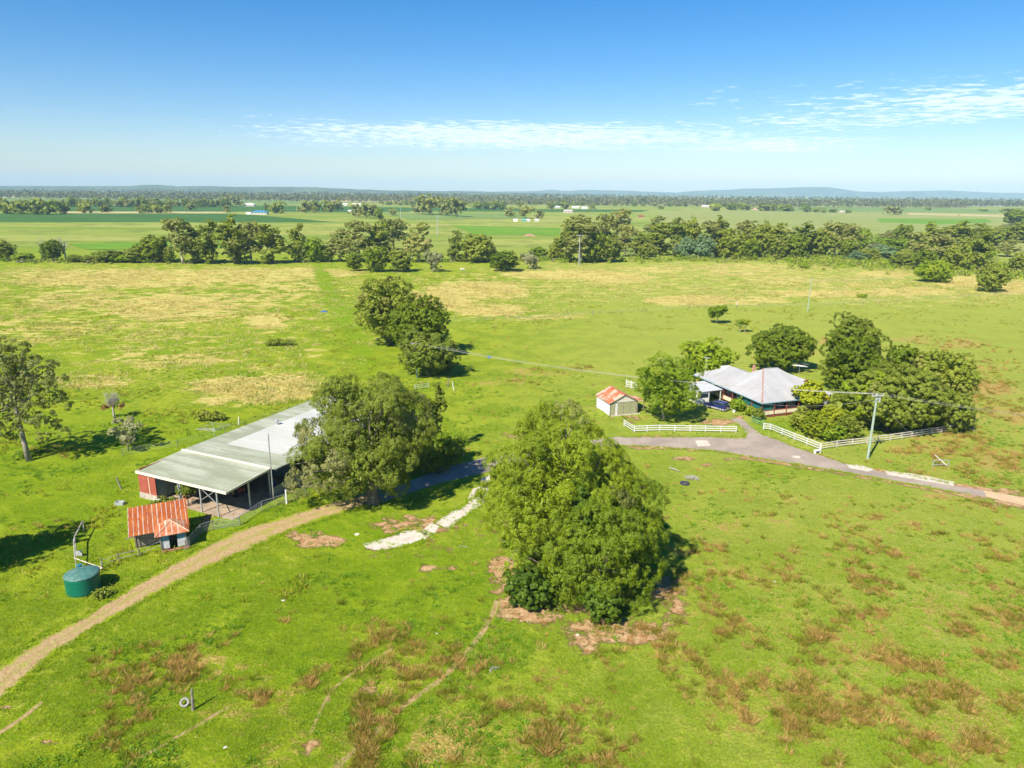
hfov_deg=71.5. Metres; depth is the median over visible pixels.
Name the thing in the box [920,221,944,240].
she oak
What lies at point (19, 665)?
track
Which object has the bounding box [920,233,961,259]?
gum tree
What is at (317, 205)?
distant tree
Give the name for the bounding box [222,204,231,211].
distant tree
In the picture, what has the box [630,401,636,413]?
door
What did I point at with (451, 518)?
path
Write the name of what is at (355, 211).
distant tree
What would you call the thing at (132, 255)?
bushy tree
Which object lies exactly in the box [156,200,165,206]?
distant tree
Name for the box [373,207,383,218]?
distant tree
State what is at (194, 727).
trail
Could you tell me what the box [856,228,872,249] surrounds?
green tree
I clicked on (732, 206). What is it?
distant tree
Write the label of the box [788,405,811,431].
garden shrub
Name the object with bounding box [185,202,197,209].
distant tree
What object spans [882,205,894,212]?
distant tree
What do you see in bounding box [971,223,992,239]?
she oak
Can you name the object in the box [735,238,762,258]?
dark tree
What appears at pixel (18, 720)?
trail
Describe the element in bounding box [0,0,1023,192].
sky
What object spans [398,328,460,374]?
round tree
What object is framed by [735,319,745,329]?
young tree
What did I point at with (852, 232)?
gum tree
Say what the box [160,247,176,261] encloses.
scrub bush
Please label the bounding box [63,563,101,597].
water tank
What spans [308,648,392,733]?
trail
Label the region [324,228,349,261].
gum tree
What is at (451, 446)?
garden bush
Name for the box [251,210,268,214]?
distant house
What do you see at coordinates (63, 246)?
dead tree
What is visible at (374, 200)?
field
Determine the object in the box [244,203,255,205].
distant house
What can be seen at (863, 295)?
bush
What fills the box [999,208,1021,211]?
distant tree
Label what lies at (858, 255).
blue green tree
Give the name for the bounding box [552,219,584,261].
she oak
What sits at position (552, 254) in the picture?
scrub bush
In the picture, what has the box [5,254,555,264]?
undergrowth
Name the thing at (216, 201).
distant tree
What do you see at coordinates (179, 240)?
gum tree
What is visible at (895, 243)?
green tree
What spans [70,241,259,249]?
field
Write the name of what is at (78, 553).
metal frame
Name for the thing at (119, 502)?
water trough
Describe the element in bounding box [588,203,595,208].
distant tree
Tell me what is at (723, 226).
she oak
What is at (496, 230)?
field
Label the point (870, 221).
field
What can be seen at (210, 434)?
wire fence
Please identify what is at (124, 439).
tree
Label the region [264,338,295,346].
bush
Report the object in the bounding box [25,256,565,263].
undergrowth
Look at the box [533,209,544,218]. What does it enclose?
distant tree
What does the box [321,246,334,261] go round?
scrub bush
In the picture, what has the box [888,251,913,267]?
bushy tree
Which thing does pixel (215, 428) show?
clothes hoist
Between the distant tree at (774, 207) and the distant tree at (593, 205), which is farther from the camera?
the distant tree at (593, 205)
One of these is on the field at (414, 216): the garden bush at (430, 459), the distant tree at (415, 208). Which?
the distant tree at (415, 208)
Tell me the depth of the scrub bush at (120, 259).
373.46 m
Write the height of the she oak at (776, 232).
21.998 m
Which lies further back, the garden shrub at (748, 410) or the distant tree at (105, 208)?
the distant tree at (105, 208)
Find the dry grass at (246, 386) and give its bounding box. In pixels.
[0,259,1023,407]
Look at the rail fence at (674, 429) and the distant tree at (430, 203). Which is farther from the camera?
the distant tree at (430, 203)
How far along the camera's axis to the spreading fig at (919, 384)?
114.38 m
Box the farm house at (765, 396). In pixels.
[683,357,832,416]
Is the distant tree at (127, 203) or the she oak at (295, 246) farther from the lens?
the distant tree at (127, 203)
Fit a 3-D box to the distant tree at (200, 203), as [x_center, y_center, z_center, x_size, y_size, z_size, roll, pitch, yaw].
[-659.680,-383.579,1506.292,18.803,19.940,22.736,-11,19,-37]
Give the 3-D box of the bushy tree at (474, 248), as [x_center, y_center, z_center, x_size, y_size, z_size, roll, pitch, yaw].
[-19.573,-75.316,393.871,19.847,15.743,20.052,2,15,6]
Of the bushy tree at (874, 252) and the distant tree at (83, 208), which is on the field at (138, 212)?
the distant tree at (83, 208)
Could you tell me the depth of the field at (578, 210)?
1554.47 m
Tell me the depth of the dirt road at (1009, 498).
92.89 m
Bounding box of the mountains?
[459,187,1023,198]
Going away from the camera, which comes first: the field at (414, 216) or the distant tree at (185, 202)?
the field at (414, 216)
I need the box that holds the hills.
[0,185,613,196]
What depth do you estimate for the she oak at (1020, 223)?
638.39 m
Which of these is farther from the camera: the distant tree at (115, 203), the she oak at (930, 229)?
the distant tree at (115, 203)
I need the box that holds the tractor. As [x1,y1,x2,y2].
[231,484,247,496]
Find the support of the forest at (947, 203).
on the ground at (568, 342)
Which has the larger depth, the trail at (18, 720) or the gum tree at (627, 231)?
the gum tree at (627, 231)
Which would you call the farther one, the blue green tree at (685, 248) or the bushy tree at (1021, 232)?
the bushy tree at (1021, 232)
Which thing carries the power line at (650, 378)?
attached to the power pole
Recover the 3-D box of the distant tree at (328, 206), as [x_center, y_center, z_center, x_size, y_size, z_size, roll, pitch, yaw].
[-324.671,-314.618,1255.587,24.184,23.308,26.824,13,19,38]
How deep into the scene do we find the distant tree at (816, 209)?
1582.37 m
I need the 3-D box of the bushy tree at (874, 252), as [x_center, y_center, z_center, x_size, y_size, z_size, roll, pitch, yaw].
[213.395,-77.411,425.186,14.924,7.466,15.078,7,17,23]
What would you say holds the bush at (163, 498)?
on the ground at (568, 342)
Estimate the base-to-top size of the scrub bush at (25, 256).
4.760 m
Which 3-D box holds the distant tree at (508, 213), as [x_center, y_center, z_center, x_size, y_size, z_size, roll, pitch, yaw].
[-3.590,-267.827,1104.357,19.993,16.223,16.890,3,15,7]
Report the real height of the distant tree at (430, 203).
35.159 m
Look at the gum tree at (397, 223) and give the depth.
466.43 m
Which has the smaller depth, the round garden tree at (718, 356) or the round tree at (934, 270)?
the round garden tree at (718, 356)
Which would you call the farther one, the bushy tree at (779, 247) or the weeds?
the bushy tree at (779, 247)
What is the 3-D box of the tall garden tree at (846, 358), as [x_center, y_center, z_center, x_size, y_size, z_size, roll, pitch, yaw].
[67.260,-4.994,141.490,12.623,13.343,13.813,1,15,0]
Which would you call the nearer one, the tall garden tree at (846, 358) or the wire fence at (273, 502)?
the wire fence at (273, 502)
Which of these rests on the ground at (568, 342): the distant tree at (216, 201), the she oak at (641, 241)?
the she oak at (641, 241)
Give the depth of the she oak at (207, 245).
369.96 m
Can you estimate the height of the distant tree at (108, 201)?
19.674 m
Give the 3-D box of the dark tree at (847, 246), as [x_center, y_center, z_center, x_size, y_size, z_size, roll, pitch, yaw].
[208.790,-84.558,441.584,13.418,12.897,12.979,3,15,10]
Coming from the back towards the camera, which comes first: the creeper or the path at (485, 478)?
the path at (485, 478)
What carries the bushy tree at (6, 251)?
on the ground at (568, 342)
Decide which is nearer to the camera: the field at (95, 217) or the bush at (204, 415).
the bush at (204, 415)
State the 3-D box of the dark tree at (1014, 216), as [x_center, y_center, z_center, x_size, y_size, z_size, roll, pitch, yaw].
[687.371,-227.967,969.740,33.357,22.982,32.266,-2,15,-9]
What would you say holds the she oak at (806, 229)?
on the ground at (568, 342)
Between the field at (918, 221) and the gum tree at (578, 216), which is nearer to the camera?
the gum tree at (578, 216)
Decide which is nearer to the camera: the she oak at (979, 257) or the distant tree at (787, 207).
the she oak at (979, 257)
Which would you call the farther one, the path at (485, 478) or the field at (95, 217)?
the field at (95, 217)
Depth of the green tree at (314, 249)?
383.22 m
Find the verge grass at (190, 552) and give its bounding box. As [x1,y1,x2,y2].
[0,422,970,709]
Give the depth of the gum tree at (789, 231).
435.92 m
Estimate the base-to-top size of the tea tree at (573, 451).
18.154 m
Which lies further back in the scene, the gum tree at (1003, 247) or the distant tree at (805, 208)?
the distant tree at (805, 208)
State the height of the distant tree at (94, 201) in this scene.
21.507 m
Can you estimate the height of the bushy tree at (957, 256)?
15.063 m
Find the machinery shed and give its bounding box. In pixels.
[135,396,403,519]
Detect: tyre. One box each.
[180,697,189,706]
[680,481,689,484]
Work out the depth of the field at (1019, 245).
567.92 m
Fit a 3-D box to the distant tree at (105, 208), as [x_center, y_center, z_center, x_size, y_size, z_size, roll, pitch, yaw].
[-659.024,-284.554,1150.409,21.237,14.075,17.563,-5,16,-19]
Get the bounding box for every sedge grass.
[9,330,1023,767]
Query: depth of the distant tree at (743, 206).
1711.78 m
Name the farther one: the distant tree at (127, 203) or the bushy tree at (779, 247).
the distant tree at (127, 203)
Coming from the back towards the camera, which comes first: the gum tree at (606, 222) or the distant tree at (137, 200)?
the distant tree at (137, 200)
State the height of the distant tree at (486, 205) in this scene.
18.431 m
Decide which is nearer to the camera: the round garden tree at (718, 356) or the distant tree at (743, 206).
the round garden tree at (718, 356)
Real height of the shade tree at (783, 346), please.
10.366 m
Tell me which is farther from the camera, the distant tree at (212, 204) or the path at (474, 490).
the distant tree at (212, 204)
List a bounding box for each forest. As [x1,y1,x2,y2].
[0,190,1023,207]
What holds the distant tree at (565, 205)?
on the ground at (568, 342)
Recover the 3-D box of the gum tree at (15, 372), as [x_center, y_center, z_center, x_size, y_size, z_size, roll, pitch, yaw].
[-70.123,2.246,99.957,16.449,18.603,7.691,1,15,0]
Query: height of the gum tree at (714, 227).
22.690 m
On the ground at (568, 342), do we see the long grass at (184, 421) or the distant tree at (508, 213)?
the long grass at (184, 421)
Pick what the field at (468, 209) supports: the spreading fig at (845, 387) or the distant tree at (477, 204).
the distant tree at (477, 204)
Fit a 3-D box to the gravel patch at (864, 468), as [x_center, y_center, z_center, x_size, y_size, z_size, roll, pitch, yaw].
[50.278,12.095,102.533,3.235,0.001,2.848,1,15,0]
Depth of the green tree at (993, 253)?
437.25 m
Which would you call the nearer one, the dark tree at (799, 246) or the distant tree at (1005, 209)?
the dark tree at (799, 246)
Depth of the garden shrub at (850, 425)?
113.50 m
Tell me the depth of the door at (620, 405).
125.74 m
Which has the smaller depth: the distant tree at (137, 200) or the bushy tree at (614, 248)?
the bushy tree at (614, 248)
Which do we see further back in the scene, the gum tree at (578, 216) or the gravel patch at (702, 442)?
the gum tree at (578, 216)
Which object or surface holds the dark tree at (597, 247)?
on the ground at (568, 342)
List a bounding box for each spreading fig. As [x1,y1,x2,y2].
[830,362,955,431]
[839,369,901,427]
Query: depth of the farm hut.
78.36 m
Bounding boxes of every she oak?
[183,227,203,262]
[190,219,224,263]
[211,214,251,263]
[252,223,292,263]
[286,223,306,261]
[363,219,397,257]
[446,230,462,260]
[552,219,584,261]
[628,232,653,257]
[644,222,671,254]
[661,217,692,256]
[710,215,729,254]
[760,222,787,255]
[791,222,823,257]
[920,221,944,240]
[940,225,959,248]
[944,220,979,247]
[968,227,996,269]
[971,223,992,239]
[1015,221,1023,239]
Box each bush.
[11,252,34,260]
[65,254,81,261]
[79,254,98,262]
[90,586,112,599]
[108,253,129,262]
[148,495,177,504]
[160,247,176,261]
[191,409,225,420]
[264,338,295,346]
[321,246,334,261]
[410,445,450,472]
[422,431,469,463]
[456,254,469,260]
[530,246,548,256]
[547,243,562,258]
[799,262,808,268]
[855,292,867,297]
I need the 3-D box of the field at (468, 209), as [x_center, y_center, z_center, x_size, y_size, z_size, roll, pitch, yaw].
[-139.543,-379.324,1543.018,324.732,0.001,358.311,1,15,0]
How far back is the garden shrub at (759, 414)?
123.67 m
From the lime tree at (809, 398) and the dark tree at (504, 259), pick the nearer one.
the lime tree at (809, 398)
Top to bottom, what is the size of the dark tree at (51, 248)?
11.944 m
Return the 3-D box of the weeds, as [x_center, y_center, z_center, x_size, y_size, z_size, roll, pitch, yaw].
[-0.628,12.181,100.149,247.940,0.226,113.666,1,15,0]
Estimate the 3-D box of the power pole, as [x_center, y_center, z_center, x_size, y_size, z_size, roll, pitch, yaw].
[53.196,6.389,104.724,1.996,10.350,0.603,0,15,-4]
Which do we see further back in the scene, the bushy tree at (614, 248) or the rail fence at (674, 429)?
the bushy tree at (614, 248)
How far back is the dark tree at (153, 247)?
373.38 m
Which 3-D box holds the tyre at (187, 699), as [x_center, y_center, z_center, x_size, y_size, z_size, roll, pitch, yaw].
[-24.891,24.195,54.017,0.710,0.710,0.180,-4,-22,-17]
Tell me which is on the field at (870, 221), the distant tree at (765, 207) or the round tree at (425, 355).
the distant tree at (765, 207)
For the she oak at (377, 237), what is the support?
on the ground at (568, 342)
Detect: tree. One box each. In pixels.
[0,198,12,213]
[0,239,17,258]
[0,336,74,461]
[8,199,29,213]
[21,197,41,214]
[36,198,58,213]
[38,239,63,260]
[53,201,70,213]
[56,236,70,258]
[66,196,77,206]
[75,201,94,212]
[91,197,100,206]
[91,249,123,261]
[95,199,104,206]
[98,204,112,211]
[100,390,125,417]
[104,198,112,206]
[107,416,143,450]
[110,200,121,205]
[117,197,125,206]
[121,200,130,206]
[123,246,145,262]
[127,199,134,206]
[132,234,173,261]
[134,196,145,204]
[134,204,149,212]
[138,197,145,204]
[146,203,153,211]
[150,203,162,212]
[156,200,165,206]
[160,218,197,263]
[161,204,172,212]
[172,197,180,205]
[181,198,190,205]
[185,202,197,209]
[186,199,195,205]
[196,199,206,206]
[209,199,217,206]
[214,198,222,205]
[219,198,228,205]
[221,194,234,201]
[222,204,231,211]
[232,195,242,205]
[234,220,264,263]
[267,201,285,212]
[282,371,439,505]
[296,200,316,212]
[302,237,326,261]
[309,200,321,211]
[321,199,336,211]
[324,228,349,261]
[333,198,343,210]
[340,220,373,254]
[345,252,362,270]
[347,204,361,216]
[353,275,421,344]
[357,202,373,217]
[361,246,389,271]
[366,204,376,216]
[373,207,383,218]
[382,218,410,249]
[383,294,450,351]
[387,208,397,214]
[388,247,413,271]
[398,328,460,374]
[402,222,432,261]
[407,398,438,442]
[411,196,432,213]
[418,193,443,214]
[421,248,443,271]
[437,198,452,215]
[445,196,467,216]
[458,233,495,261]
[469,201,483,208]
[475,398,653,582]
[480,201,489,208]
[488,201,498,209]
[488,250,519,271]
[497,202,506,209]
[503,206,515,216]
[517,204,535,217]
[517,475,670,613]
[520,250,539,268]
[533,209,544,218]
[546,202,554,208]
[560,200,570,208]
[561,219,597,262]
[562,214,598,233]
[582,231,609,261]
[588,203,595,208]
[595,212,619,236]
[603,232,623,261]
[609,208,631,235]
[614,224,637,256]
[633,350,703,418]
[637,243,657,258]
[642,215,670,233]
[673,236,699,258]
[678,214,702,240]
[679,336,739,379]
[691,220,721,257]
[692,234,717,258]
[707,305,728,323]
[708,202,722,210]
[715,228,747,257]
[725,203,738,209]
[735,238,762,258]
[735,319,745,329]
[736,220,758,238]
[737,202,753,209]
[740,319,750,328]
[745,219,771,256]
[745,323,817,369]
[756,202,773,210]
[769,203,777,210]
[769,233,789,258]
[776,203,794,210]
[782,228,795,257]
[785,234,811,256]
[790,380,829,408]
[799,204,811,211]
[808,227,836,256]
[812,207,821,211]
[817,326,880,388]
[823,222,850,256]
[825,311,892,359]
[837,223,867,246]
[837,238,859,255]
[842,250,871,261]
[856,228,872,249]
[859,248,882,258]
[866,242,887,248]
[867,244,896,259]
[869,238,907,250]
[873,344,932,370]
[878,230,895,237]
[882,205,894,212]
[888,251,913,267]
[890,207,903,214]
[892,224,913,239]
[897,239,922,247]
[905,232,931,254]
[909,350,981,404]
[910,249,936,266]
[913,259,955,281]
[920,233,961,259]
[925,391,977,431]
[941,243,974,270]
[972,250,1000,257]
[976,264,1011,291]
[983,225,1006,245]
[994,225,1020,240]
[997,238,1021,256]
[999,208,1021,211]
[1003,208,1023,224]
[1008,251,1023,271]
[1015,224,1023,242]
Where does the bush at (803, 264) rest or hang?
on the ground at (568, 342)
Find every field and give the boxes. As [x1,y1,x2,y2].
[0,198,326,204]
[0,213,329,221]
[67,211,225,212]
[69,205,408,211]
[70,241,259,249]
[332,198,530,201]
[385,208,520,211]
[385,213,529,219]
[453,225,559,234]
[531,209,647,211]
[656,211,1015,234]
[778,207,999,212]
[832,237,1023,250]
[876,218,991,223]
[908,213,1003,216]
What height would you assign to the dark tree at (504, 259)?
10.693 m
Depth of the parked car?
129.01 m
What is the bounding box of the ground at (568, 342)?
[0,192,1023,767]
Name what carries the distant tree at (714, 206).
on the field at (870, 221)
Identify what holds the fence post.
on the ground at (568, 342)
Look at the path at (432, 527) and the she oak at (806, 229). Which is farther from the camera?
the she oak at (806, 229)
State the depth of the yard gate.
142.99 m
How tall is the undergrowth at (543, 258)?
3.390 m
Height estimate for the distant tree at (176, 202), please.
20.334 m
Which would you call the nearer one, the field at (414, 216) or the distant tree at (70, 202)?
the field at (414, 216)
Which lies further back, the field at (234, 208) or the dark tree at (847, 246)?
the field at (234, 208)
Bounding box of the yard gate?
[626,379,636,387]
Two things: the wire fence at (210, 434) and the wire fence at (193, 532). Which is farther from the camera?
the wire fence at (210, 434)
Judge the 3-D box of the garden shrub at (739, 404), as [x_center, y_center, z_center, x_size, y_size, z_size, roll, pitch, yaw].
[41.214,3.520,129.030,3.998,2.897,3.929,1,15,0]
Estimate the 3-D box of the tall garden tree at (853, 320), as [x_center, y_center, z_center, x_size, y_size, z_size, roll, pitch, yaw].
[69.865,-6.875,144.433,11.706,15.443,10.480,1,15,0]
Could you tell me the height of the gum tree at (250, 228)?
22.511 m
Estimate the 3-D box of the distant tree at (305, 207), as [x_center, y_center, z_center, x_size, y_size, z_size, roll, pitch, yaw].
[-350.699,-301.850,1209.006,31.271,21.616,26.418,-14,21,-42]
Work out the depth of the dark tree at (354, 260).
343.72 m
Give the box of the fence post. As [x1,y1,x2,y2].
[190,688,194,710]
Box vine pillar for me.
[432,382,447,442]
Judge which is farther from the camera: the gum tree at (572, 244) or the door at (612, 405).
the gum tree at (572, 244)
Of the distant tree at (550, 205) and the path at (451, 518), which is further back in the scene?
the distant tree at (550, 205)
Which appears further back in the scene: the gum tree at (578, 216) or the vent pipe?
the gum tree at (578, 216)
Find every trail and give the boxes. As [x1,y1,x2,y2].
[0,701,44,733]
[125,706,229,767]
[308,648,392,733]
[330,600,499,767]
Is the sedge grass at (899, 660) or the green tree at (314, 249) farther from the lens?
the green tree at (314, 249)
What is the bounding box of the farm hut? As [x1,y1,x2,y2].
[125,499,189,552]
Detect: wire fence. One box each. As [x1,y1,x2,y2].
[101,542,160,563]
[121,380,382,455]
[184,516,240,549]
[239,481,322,523]
[450,292,1015,320]
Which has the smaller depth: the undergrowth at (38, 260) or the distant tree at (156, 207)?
the undergrowth at (38, 260)
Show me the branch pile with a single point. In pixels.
(691, 477)
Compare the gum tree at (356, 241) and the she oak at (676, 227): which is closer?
the gum tree at (356, 241)
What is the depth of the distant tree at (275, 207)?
1175.01 m
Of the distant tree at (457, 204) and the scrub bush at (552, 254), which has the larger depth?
the distant tree at (457, 204)
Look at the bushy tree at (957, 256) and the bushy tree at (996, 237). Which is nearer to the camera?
the bushy tree at (957, 256)
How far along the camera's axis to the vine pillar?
104.26 m
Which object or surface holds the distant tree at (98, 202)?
on the field at (234, 208)
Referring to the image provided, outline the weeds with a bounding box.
[0,368,1023,767]
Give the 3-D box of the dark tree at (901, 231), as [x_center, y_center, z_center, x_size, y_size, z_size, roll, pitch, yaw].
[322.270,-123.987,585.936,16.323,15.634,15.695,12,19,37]
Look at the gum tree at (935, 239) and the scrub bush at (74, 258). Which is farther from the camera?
the gum tree at (935, 239)
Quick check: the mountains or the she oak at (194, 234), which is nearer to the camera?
the she oak at (194, 234)
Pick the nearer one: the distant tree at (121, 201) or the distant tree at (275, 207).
the distant tree at (275, 207)
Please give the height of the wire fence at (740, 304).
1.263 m
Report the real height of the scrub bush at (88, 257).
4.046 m
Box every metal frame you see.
[73,521,102,568]
[932,455,949,466]
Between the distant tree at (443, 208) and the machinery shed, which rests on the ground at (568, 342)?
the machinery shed
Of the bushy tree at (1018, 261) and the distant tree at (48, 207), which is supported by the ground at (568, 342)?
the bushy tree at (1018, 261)
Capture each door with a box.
[610,403,614,414]
[617,403,623,414]
[623,402,629,413]
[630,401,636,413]
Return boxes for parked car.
[703,400,729,410]
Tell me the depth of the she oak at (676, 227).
436.13 m
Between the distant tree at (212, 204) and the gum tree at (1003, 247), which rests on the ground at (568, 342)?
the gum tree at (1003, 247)
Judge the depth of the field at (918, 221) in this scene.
1105.11 m
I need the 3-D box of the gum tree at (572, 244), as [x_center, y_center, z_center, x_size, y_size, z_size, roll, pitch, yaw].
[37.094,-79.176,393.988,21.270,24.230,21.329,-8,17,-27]
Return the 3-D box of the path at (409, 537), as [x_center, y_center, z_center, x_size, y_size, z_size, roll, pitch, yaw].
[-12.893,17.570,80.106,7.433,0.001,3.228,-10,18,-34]
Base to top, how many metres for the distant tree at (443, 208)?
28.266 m
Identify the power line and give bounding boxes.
[416,343,862,393]
[429,345,868,393]
[446,347,882,393]
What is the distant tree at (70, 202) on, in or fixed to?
on the field at (234, 208)
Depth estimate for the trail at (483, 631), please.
56.91 m
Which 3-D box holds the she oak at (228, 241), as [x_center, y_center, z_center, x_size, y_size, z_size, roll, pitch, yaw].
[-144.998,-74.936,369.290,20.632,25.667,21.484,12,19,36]
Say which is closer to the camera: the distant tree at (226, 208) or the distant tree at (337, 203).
the distant tree at (226, 208)
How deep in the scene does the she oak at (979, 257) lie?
371.61 m
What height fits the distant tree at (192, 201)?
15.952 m
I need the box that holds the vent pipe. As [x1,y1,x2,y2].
[268,433,273,499]
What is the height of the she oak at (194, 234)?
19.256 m
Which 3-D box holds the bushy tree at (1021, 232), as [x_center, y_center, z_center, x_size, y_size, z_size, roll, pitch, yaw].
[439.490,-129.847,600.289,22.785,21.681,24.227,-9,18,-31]
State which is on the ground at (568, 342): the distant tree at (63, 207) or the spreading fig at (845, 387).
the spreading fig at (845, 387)
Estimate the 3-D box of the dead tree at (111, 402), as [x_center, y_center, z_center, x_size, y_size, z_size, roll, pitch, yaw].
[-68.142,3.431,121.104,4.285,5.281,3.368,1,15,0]
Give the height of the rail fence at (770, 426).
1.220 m
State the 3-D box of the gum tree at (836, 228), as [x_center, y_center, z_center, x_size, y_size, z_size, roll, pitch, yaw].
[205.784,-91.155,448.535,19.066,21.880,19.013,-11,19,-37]
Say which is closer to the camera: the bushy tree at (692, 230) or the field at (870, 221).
the bushy tree at (692, 230)
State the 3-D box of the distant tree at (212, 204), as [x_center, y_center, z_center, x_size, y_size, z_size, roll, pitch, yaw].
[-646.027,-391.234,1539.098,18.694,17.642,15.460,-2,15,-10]
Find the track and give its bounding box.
[0,487,381,703]
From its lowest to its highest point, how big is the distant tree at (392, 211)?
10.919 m
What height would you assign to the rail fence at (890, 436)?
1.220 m
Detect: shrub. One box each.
[175,484,197,505]
[502,563,558,610]
[576,582,624,623]
[729,395,749,411]
[742,406,756,415]
[751,407,766,418]
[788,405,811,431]
[799,409,836,438]
[817,403,844,422]
[821,424,847,442]
[836,413,866,440]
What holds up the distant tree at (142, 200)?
on the field at (234, 208)
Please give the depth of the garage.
126.31 m
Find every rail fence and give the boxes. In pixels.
[624,420,736,431]
[763,423,820,448]
[821,425,955,448]
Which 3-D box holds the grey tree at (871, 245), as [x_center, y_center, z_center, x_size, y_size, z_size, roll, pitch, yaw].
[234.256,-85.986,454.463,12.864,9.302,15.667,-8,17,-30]
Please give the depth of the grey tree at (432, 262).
343.87 m
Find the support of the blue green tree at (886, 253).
on the ground at (568, 342)
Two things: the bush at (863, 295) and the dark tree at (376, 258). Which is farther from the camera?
the dark tree at (376, 258)
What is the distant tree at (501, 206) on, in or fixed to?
on the field at (468, 209)
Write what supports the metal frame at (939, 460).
on the ground at (568, 342)
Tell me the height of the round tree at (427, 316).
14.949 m
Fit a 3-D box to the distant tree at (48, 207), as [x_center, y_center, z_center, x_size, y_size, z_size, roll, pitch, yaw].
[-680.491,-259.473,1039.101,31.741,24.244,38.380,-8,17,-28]
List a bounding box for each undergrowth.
[2,255,560,263]
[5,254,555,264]
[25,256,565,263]
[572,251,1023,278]
[872,233,904,248]
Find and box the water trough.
[114,500,125,505]
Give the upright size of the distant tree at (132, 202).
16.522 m
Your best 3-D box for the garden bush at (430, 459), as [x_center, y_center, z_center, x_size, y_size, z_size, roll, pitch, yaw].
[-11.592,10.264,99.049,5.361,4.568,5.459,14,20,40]
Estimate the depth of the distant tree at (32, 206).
1029.09 m
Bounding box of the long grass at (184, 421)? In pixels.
[0,273,1023,602]
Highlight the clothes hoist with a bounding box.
[198,422,230,436]
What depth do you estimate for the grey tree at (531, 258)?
361.22 m
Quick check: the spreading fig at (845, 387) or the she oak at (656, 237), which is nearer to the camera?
the spreading fig at (845, 387)
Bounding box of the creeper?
[565,479,610,531]
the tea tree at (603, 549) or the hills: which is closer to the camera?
the tea tree at (603, 549)
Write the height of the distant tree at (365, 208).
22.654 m
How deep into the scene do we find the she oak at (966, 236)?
500.57 m
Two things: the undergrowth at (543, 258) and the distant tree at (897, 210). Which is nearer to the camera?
the undergrowth at (543, 258)
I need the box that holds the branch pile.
[684,475,699,479]
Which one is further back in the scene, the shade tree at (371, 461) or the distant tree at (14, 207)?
the distant tree at (14, 207)
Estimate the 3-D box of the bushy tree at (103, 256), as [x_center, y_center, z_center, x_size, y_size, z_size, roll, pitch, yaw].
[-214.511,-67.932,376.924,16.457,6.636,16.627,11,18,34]
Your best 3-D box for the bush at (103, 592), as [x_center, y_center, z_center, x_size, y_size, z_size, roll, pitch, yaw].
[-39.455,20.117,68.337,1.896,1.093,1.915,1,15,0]
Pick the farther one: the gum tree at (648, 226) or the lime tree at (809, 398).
the gum tree at (648, 226)
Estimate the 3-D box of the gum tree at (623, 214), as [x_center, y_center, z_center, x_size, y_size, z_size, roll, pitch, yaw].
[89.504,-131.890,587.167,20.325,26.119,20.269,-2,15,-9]
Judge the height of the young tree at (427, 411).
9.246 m
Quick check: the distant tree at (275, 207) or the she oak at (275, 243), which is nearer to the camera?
the she oak at (275, 243)
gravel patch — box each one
[695,440,710,445]
[847,464,873,471]
[885,470,953,485]
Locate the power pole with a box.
[866,393,883,458]
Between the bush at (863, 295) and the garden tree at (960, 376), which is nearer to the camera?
the garden tree at (960, 376)
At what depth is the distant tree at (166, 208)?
1142.04 m
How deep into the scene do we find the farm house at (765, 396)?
131.30 m
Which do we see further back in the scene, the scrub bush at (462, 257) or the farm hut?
the scrub bush at (462, 257)
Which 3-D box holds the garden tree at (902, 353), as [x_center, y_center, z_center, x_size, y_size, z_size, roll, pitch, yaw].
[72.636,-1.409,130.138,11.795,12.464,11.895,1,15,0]
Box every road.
[382,418,985,501]
[983,490,1023,504]
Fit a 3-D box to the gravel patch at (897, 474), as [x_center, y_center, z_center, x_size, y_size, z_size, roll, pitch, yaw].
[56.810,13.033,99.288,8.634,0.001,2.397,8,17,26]
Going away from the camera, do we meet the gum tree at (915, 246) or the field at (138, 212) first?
the gum tree at (915, 246)
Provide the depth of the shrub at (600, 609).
64.01 m
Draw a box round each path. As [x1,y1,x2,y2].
[363,530,429,549]
[422,523,438,533]
[437,496,483,526]
[468,486,487,498]
[481,475,489,481]
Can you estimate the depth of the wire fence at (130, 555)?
75.47 m
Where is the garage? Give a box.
[596,385,643,416]

